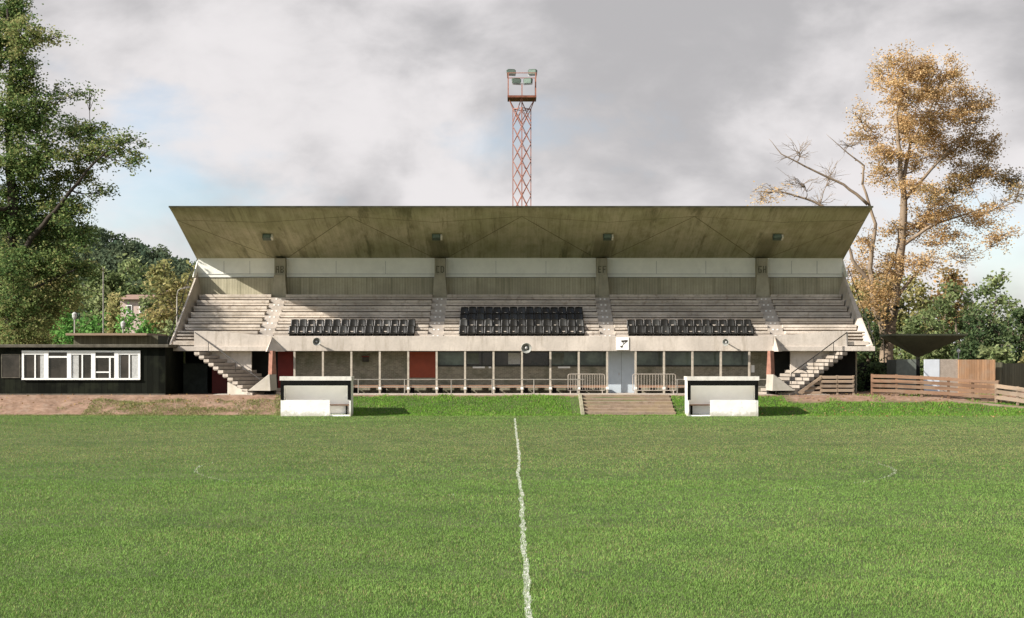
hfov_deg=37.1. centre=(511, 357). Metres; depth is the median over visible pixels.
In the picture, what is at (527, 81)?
mast lamp
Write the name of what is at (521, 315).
stadium seat
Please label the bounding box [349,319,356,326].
stadium seat
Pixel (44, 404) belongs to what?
ground
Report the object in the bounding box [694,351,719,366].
window
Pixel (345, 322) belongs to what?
stadium seat
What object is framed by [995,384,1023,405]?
rail fence
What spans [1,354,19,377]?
window
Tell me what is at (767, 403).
bank grass
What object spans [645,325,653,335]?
stadium seat
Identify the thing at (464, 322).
stadium seat
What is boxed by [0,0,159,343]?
broadleaf tree
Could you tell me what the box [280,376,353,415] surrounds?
dugout
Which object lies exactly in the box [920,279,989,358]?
background tree
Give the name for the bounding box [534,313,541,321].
stadium seat
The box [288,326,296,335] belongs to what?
stadium seat
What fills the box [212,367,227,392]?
door
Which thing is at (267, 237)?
floodlight
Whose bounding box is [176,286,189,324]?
street lamp
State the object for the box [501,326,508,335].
stadium seat
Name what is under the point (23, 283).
background tree
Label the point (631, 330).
stadium seat
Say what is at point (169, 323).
shrub
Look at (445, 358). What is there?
window
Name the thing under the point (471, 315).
stadium seat
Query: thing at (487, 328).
stadium seat
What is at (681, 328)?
stadium seat
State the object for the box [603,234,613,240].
floodlight
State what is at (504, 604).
pitch grass
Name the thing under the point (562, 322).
stadium seat
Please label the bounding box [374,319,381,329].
stadium seat
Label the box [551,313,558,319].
stadium seat
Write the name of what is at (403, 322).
stadium seat
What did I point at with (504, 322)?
stadium seat
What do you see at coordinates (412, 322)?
stadium seat
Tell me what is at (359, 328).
stadium seat
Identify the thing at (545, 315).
stadium seat
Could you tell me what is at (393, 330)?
stadium seat
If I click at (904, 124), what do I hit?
autumn tree
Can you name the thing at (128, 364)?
window
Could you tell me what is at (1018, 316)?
background tree
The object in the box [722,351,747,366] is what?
window
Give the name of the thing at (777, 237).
floodlight
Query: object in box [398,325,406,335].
stadium seat
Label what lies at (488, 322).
stadium seat
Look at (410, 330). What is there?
stadium seat
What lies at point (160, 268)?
background tree
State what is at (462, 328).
stadium seat
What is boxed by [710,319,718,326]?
stadium seat
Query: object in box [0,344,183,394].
clubhouse shed
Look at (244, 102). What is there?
sky
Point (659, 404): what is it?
brick steps
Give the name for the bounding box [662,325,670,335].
stadium seat
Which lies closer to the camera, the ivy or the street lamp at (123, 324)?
the ivy
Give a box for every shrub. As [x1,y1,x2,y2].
[49,298,78,343]
[71,310,111,332]
[100,286,126,332]
[114,302,142,332]
[131,314,158,333]
[135,288,162,330]
[153,317,175,335]
[857,359,868,391]
[858,355,886,390]
[976,341,1023,362]
[1017,351,1023,362]
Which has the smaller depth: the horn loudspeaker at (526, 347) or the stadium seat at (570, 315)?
the horn loudspeaker at (526, 347)
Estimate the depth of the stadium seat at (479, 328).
83.33 m
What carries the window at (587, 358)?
in the grandstand
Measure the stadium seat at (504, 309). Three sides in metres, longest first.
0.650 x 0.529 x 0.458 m
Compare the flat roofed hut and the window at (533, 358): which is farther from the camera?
the flat roofed hut
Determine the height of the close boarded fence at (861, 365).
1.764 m
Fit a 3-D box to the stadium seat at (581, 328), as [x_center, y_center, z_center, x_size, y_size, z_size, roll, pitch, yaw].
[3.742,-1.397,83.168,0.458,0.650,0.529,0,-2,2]
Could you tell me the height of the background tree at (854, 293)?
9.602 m
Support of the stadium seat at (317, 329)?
on the grandstand
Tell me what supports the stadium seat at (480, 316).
on the grandstand
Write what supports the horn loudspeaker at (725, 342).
attached to the grandstand
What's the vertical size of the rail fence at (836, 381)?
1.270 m
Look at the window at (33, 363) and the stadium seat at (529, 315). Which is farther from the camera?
the stadium seat at (529, 315)
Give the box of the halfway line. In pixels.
[514,418,532,617]
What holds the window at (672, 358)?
in the grandstand
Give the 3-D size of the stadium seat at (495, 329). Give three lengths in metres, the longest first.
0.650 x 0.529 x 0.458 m
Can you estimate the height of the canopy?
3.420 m
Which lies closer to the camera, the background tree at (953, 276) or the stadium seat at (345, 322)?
the stadium seat at (345, 322)
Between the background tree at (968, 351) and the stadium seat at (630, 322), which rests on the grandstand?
the stadium seat at (630, 322)
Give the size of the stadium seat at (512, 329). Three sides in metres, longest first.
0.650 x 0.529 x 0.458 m
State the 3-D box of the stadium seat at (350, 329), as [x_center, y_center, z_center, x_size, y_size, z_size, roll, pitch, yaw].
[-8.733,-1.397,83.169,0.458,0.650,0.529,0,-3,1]
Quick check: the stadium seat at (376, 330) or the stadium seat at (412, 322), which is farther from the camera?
the stadium seat at (412, 322)
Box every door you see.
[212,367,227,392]
[608,351,634,392]
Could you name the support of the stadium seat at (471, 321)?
on the grandstand
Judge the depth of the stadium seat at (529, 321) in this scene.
84.12 m
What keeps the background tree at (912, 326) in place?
on the ground at (44, 404)
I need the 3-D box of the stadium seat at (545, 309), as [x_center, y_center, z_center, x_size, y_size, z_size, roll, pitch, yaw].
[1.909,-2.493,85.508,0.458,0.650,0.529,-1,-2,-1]
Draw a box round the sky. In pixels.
[0,0,1023,352]
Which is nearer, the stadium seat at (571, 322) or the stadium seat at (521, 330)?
the stadium seat at (521, 330)
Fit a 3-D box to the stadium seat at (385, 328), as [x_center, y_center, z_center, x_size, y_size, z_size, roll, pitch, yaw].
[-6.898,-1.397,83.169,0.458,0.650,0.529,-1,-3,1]
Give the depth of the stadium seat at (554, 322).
84.14 m
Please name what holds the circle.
on the ground at (44, 404)
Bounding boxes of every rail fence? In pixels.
[798,375,854,394]
[871,374,998,401]
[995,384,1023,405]
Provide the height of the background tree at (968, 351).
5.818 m
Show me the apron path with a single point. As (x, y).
(502, 393)
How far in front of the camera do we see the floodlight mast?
105.84 m
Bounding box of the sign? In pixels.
[616,337,628,349]
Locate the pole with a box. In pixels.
[103,267,103,332]
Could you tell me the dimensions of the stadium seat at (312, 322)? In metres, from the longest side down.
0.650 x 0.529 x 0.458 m
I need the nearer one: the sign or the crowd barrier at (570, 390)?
the crowd barrier at (570, 390)
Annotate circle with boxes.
[195,458,895,495]
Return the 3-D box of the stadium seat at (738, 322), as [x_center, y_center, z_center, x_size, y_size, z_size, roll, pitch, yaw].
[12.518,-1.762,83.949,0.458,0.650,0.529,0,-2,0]
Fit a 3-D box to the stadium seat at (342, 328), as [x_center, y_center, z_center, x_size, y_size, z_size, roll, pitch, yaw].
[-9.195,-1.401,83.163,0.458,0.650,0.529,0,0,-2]
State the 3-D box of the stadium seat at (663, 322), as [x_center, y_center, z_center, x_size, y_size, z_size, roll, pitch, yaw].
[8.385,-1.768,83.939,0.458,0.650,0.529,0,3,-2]
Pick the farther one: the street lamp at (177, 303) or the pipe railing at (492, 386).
the street lamp at (177, 303)
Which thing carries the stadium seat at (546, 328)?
on the grandstand
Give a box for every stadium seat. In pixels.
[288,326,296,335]
[291,319,298,328]
[296,326,305,335]
[299,319,306,326]
[305,326,313,335]
[307,319,315,326]
[313,326,321,335]
[316,319,323,330]
[321,326,330,335]
[324,319,331,325]
[330,326,338,335]
[332,319,340,326]
[339,325,347,335]
[341,319,348,329]
[347,326,355,335]
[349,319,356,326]
[355,326,363,335]
[357,319,365,330]
[364,325,372,335]
[366,319,373,325]
[372,325,380,335]
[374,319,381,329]
[381,326,389,335]
[383,319,390,325]
[389,325,397,335]
[391,319,398,327]
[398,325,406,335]
[399,319,407,328]
[406,325,414,335]
[408,319,415,326]
[459,325,466,335]
[460,313,467,318]
[460,319,467,327]
[461,307,468,313]
[467,325,475,335]
[468,307,476,314]
[468,313,475,319]
[468,319,475,326]
[476,313,484,319]
[476,319,483,325]
[476,326,483,335]
[477,307,484,314]
[484,313,492,320]
[484,319,492,327]
[484,326,492,335]
[485,307,492,312]
[492,326,500,335]
[493,307,500,312]
[493,313,500,319]
[493,319,500,325]
[501,307,508,313]
[501,313,508,319]
[501,319,508,325]
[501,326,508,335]
[509,307,517,314]
[509,313,517,320]
[509,319,517,327]
[509,326,517,335]
[518,307,525,314]
[518,313,525,319]
[518,319,525,325]
[518,325,525,335]
[526,307,533,312]
[526,313,533,318]
[526,319,533,325]
[526,325,534,335]
[534,307,541,312]
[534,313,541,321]
[534,319,542,327]
[534,325,542,335]
[542,307,549,314]
[542,313,550,320]
[543,319,550,325]
[543,326,550,335]
[550,307,557,314]
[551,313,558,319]
[551,319,558,327]
[551,325,559,335]
[558,307,566,314]
[559,313,566,318]
[559,319,566,327]
[560,326,567,335]
[567,307,574,312]
[567,313,574,324]
[568,319,575,325]
[568,326,576,335]
[575,307,582,313]
[575,313,582,319]
[576,319,583,330]
[576,326,584,335]
[627,319,634,330]
[628,325,636,335]
[635,319,642,327]
[636,325,644,335]
[644,319,651,327]
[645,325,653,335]
[652,319,659,325]
[653,325,661,335]
[660,319,667,330]
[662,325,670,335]
[669,319,676,326]
[670,325,678,335]
[677,319,684,326]
[678,325,687,335]
[685,319,692,328]
[687,326,695,335]
[693,319,701,325]
[695,326,703,335]
[702,319,709,328]
[704,325,712,335]
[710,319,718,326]
[712,326,720,335]
[719,319,726,326]
[720,326,729,335]
[727,319,734,328]
[729,326,737,335]
[735,319,743,325]
[737,326,746,335]
[743,319,751,329]
[746,326,754,335]
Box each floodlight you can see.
[262,234,273,240]
[432,234,441,240]
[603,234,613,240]
[772,234,783,240]
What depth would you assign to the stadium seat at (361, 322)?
84.12 m
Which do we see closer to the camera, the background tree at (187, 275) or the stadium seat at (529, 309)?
the stadium seat at (529, 309)
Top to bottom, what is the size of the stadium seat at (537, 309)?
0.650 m
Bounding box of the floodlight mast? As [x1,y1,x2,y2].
[507,72,536,205]
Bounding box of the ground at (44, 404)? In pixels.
[0,375,1023,617]
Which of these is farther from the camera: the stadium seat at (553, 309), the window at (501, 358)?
the stadium seat at (553, 309)
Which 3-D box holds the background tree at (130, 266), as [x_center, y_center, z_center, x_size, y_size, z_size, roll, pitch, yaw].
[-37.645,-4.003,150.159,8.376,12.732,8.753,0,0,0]
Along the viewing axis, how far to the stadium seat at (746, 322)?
84.13 m
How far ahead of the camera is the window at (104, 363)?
79.98 m
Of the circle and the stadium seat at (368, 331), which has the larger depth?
the stadium seat at (368, 331)
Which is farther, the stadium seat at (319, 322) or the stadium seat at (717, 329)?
the stadium seat at (319, 322)
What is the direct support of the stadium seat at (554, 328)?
on the grandstand
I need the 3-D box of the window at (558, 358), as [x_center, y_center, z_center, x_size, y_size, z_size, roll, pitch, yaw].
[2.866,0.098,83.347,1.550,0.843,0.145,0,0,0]
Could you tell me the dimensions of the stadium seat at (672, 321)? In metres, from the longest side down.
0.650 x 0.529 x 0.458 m
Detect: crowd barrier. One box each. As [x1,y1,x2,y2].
[568,374,604,393]
[632,374,675,393]
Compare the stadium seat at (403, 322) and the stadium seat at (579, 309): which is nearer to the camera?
the stadium seat at (403, 322)
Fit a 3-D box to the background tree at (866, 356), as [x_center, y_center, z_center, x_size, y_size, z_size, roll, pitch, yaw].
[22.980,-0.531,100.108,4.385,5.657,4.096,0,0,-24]
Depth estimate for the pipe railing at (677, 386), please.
80.18 m
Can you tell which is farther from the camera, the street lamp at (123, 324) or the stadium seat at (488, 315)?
the street lamp at (123, 324)
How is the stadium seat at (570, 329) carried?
on the grandstand
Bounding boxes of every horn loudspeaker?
[313,338,320,345]
[521,343,531,352]
[722,339,729,345]
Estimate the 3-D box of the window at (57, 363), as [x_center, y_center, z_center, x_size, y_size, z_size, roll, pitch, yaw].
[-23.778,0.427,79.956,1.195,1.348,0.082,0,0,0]
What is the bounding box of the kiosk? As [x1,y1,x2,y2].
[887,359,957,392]
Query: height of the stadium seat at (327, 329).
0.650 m
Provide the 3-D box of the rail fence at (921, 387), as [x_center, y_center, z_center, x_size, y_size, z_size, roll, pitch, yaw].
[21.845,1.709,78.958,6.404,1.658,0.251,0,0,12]
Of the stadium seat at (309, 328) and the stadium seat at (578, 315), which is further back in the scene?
the stadium seat at (578, 315)
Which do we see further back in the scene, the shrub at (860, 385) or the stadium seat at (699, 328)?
the shrub at (860, 385)
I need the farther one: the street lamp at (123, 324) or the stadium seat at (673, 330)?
the street lamp at (123, 324)
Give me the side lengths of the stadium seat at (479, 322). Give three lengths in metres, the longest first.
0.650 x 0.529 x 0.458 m
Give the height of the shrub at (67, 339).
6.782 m
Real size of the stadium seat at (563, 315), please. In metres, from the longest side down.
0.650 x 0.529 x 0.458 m
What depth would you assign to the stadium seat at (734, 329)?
83.33 m
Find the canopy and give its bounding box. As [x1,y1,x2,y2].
[879,334,967,358]
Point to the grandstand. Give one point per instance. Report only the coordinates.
(252, 294)
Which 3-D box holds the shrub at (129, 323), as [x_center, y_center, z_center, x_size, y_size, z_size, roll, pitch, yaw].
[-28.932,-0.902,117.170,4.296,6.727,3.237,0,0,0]
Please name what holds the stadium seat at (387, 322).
on the grandstand
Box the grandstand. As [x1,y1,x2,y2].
[167,206,874,394]
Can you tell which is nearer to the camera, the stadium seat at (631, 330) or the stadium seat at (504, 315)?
the stadium seat at (631, 330)
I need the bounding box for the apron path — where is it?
[213,393,829,394]
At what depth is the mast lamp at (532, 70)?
105.88 m
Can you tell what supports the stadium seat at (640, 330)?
on the grandstand
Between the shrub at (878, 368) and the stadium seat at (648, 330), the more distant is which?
the shrub at (878, 368)
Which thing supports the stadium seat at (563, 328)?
on the grandstand
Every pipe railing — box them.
[353,379,583,393]
[675,379,776,393]
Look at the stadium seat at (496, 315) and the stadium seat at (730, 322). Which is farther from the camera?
the stadium seat at (496, 315)
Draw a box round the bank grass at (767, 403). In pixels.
[1,393,1023,415]
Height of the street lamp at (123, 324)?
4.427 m
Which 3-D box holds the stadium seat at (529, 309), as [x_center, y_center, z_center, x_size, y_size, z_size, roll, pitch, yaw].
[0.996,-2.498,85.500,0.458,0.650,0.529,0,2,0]
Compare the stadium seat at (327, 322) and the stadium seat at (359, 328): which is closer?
the stadium seat at (359, 328)
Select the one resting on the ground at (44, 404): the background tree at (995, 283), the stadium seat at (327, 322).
the background tree at (995, 283)
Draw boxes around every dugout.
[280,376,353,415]
[684,376,758,415]
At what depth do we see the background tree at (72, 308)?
139.93 m
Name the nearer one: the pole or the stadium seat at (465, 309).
the stadium seat at (465, 309)
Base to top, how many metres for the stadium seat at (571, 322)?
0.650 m
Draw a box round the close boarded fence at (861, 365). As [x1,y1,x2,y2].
[857,362,886,390]
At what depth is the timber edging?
77.69 m
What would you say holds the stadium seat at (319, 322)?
on the grandstand
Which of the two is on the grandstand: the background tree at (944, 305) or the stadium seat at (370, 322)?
the stadium seat at (370, 322)
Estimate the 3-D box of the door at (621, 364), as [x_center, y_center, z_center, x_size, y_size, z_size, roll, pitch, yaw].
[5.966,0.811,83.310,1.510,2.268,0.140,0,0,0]
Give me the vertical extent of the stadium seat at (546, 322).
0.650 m
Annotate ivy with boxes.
[865,281,909,361]
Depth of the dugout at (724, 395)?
74.97 m
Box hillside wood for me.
[0,204,196,332]
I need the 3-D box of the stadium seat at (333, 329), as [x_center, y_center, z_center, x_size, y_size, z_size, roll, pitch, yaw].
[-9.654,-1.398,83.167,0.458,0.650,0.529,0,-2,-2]
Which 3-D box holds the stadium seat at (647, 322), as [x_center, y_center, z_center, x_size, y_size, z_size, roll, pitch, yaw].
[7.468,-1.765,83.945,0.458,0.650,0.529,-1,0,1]
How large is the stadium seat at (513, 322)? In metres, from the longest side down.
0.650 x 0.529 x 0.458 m
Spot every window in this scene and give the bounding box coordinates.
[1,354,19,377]
[22,352,45,377]
[46,352,68,377]
[69,352,92,377]
[93,352,115,377]
[116,352,140,377]
[438,351,463,366]
[466,351,492,366]
[494,351,520,366]
[523,351,548,366]
[551,351,577,366]
[580,351,605,366]
[637,351,662,366]
[665,351,690,366]
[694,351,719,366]
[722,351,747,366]
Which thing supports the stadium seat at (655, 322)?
on the grandstand
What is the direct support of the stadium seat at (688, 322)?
on the grandstand
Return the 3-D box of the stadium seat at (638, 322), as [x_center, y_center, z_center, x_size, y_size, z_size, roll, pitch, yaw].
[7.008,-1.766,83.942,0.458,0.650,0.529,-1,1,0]
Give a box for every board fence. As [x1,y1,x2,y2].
[958,360,994,392]
[1002,363,1023,391]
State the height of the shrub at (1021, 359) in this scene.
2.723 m
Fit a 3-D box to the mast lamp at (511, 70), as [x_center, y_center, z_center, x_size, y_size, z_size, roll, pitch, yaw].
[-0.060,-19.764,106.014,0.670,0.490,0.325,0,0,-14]
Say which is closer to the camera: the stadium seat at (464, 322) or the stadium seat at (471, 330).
the stadium seat at (471, 330)
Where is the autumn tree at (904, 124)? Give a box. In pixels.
[747,39,1023,361]
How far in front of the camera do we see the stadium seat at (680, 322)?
84.12 m
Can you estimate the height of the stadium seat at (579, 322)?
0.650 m
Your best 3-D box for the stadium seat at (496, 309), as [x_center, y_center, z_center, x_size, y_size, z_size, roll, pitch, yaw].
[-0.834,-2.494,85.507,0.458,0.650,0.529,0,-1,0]
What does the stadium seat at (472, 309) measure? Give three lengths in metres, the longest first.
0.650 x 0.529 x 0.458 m
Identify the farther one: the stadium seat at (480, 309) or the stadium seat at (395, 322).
the stadium seat at (480, 309)
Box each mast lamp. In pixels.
[506,69,515,75]
[512,78,520,84]
[523,78,532,84]
[528,69,536,75]
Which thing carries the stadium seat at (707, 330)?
on the grandstand
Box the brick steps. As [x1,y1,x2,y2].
[578,394,675,414]
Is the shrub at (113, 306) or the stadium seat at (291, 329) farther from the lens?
the shrub at (113, 306)
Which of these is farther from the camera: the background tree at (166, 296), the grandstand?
the background tree at (166, 296)
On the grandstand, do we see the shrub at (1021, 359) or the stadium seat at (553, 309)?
the stadium seat at (553, 309)
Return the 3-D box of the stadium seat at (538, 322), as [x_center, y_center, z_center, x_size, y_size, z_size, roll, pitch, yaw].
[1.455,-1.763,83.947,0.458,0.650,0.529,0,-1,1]
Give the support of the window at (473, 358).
in the grandstand
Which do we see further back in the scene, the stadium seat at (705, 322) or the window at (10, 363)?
the stadium seat at (705, 322)
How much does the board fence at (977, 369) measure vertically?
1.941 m
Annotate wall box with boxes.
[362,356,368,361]
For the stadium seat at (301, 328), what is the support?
on the grandstand
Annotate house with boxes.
[120,295,164,332]
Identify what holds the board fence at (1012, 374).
on the ground at (44, 404)
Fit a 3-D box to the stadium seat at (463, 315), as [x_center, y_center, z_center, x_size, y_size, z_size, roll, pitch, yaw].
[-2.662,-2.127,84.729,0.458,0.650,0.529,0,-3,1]
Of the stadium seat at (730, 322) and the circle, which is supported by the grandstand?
the stadium seat at (730, 322)
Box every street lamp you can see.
[72,312,76,332]
[121,321,124,332]
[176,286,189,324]
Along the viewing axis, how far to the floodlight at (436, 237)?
84.42 m
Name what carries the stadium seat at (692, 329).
on the grandstand
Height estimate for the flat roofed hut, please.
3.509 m
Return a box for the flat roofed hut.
[66,333,171,343]
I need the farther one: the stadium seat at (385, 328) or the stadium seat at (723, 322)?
the stadium seat at (723, 322)
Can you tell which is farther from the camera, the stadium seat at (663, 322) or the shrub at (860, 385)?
the shrub at (860, 385)
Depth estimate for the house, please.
133.00 m
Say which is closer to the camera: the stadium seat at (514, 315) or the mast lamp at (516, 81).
the stadium seat at (514, 315)
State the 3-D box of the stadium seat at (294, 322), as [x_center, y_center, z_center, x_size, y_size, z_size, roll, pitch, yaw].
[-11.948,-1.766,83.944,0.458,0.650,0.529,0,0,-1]
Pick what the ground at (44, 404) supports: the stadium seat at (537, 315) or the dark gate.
the dark gate
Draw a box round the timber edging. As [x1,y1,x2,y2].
[949,400,1023,408]
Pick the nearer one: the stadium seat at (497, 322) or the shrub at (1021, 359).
the stadium seat at (497, 322)
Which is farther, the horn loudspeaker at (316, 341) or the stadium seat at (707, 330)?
the stadium seat at (707, 330)
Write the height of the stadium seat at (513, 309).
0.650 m
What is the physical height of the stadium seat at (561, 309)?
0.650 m
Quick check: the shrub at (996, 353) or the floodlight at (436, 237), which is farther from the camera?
the shrub at (996, 353)
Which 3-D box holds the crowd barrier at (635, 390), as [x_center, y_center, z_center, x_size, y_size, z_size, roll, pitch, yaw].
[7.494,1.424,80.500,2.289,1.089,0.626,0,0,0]
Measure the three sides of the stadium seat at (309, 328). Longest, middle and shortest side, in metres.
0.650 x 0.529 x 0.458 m
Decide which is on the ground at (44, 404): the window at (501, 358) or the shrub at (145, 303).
the shrub at (145, 303)
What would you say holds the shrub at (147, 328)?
on the ground at (44, 404)
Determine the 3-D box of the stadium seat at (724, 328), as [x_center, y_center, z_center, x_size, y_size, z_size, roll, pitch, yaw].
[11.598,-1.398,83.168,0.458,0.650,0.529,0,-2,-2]
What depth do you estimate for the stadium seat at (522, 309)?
85.69 m
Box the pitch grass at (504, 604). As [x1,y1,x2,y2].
[0,415,1023,617]
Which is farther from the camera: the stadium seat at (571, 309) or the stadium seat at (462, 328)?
the stadium seat at (571, 309)
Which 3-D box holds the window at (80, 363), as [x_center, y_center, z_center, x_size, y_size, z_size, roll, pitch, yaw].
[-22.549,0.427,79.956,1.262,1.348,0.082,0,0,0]
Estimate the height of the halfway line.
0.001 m
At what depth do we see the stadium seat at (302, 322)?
84.12 m
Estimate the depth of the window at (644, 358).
83.33 m
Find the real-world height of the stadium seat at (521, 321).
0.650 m
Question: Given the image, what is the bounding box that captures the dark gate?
[995,362,1001,389]
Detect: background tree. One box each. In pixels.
[0,269,38,303]
[26,274,92,343]
[75,258,122,332]
[91,251,165,332]
[135,258,178,332]
[138,272,192,333]
[178,260,195,313]
[847,272,899,359]
[857,308,896,361]
[873,272,948,374]
[893,309,960,384]
[917,260,975,358]
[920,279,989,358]
[948,307,1016,362]
[971,268,1022,357]
[998,307,1023,362]
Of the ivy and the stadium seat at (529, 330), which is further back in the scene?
the ivy
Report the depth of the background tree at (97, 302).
147.20 m
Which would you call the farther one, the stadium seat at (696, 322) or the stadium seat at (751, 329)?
the stadium seat at (696, 322)
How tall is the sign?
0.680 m
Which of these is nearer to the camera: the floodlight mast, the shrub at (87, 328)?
the floodlight mast
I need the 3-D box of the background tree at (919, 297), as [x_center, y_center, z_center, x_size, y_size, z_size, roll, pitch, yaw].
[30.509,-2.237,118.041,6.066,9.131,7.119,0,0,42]
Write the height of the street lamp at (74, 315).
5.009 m
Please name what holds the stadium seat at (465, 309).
on the grandstand
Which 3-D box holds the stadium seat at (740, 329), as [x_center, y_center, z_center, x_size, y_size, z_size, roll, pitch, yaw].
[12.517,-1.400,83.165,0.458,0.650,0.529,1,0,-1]
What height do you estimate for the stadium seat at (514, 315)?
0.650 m
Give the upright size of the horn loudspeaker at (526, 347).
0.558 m
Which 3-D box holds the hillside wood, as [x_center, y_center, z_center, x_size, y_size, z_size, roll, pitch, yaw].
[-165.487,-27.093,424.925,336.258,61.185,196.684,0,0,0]
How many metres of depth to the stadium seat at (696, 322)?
84.14 m
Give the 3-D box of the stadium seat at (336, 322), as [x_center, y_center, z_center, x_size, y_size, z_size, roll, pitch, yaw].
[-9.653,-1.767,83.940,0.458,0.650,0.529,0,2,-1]
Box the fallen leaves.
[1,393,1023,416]
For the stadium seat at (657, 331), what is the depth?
83.33 m
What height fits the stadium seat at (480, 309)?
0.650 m
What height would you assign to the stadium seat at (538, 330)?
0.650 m

